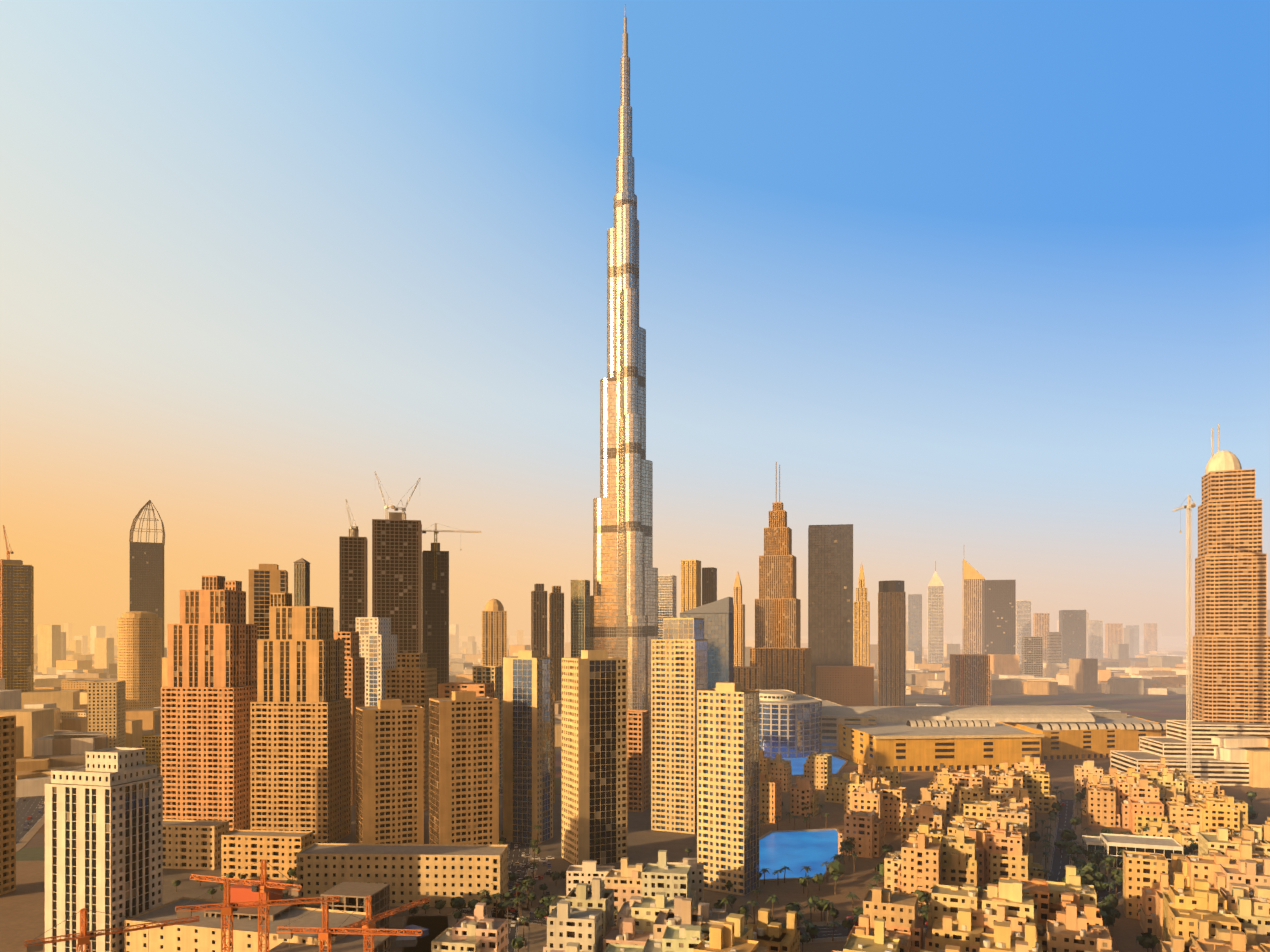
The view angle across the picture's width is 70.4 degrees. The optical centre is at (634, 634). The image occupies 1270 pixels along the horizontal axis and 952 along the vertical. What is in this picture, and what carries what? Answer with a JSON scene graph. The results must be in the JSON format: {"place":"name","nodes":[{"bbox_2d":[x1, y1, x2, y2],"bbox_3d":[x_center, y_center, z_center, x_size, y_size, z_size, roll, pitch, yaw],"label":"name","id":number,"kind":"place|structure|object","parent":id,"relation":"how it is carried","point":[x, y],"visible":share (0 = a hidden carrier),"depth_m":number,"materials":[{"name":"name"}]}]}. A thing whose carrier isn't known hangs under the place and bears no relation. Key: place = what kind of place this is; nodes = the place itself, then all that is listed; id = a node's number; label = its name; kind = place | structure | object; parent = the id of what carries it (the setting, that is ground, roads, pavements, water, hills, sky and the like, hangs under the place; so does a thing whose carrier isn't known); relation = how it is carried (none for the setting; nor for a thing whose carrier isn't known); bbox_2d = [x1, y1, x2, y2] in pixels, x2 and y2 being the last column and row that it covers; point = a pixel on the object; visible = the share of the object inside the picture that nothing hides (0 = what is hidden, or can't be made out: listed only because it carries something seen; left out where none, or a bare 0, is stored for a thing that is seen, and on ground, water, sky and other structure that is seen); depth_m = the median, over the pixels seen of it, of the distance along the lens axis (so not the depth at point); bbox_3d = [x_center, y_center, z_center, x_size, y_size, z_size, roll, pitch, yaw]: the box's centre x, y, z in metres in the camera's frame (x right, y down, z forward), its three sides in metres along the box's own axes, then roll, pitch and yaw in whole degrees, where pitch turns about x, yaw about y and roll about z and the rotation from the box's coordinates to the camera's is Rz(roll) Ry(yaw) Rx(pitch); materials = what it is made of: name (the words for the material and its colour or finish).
{"place":"outdoors","nodes":[
{"label":"outdoors","id":0,"kind":"place"},
{"bbox_2d":[16,636,1192,860],"bbox_3d":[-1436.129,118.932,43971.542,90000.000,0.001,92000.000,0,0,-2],"label":"ground","id":1,"kind":"structure","parent":0,"point":[1156,708],"depth_m":1579.19,"materials":[{"name":"beige soil"}]},
{"bbox_2d":[24,859,430,951],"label":"construction cranes","id":2,"kind":"object","parent":1,"relation":"on","point":[263,898],"visible":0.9,"depth_m":302.36,"materials":[{"name":"red metal"}]},
{"bbox_2d":[0,471,507,951],"bbox_3d":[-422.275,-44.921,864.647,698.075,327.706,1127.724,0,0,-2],"label":"high-rise buildings","id":3,"kind":"structure","parent":1,"relation":"on","point":[289,735],"depth_m":506.44,"materials":[{"name":"brown concrete"}]},
{"bbox_2d":[23,798,1113,937],"bbox_3d":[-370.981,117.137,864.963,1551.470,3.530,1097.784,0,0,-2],"label":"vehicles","id":4,"kind":"object","parent":1,"relation":"on","point":[516,884],"visible":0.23,"depth_m":437.49,"materials":[{"name":"metal"}]},
{"bbox_2d":[472,560,758,909],"bbox_3d":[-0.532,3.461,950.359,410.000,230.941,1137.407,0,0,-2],"label":"high-rise buildings","id":5,"kind":"structure","parent":1,"relation":"on","point":[704,747],"depth_m":513.83,"materials":[{"name":"beige concrete"}]},
{"bbox_2d":[590,5,657,738],"bbox_3d":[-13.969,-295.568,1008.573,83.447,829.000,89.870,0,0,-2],"label":"skyscraper","id":6,"kind":"structure","parent":1,"relation":"on","point":[624,610],"depth_m":1004.48,"materials":[{"name":"silver glass"}]},
{"bbox_2d":[0,754,1269,951],"bbox_3d":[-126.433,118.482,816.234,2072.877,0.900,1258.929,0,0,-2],"label":"ground sheets","id":7,"kind":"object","parent":1,"relation":"on","point":[22,904],"visible":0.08,"depth_m":459.63,"materials":[{"name":"brown soil"}]},
{"bbox_2d":[431,749,1269,951],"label":"low-rise houses","id":8,"kind":"structure","parent":7,"relation":"on","point":[1213,895],"depth_m":371.13,"materials":[{"name":"beige concrete"}]},
{"bbox_2d":[0,609,1269,796],"bbox_3d":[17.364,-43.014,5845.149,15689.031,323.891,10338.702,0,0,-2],"label":"city","id":9,"kind":"object","parent":1,"relation":"on","point":[48,740],"visible":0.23,"depth_m":1837.16,"materials":[{"name":"beige concrete"}]},
{"bbox_2d":[157,767,1257,951],"bbox_3d":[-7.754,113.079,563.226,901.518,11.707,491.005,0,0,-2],"label":"vegetation","id":10,"kind":"object","parent":1,"relation":"on","point":[1089,873],"visible":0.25,"depth_m":411.27,"materials":[{"name":"green plant"}]},
{"bbox_2d":[733,424,1269,785],"bbox_3d":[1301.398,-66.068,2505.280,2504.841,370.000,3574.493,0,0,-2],"label":"buildings","id":11,"kind":"structure","parent":1,"relation":"on","point":[816,696],"depth_m":893.22,"materials":[{"name":"brown concrete"}]},
{"bbox_2d":[0,0,1269,635],"label":"sky","id":12,"kind":"structure","parent":0,"point":[985,284],"materials":[{"name":"blue"}]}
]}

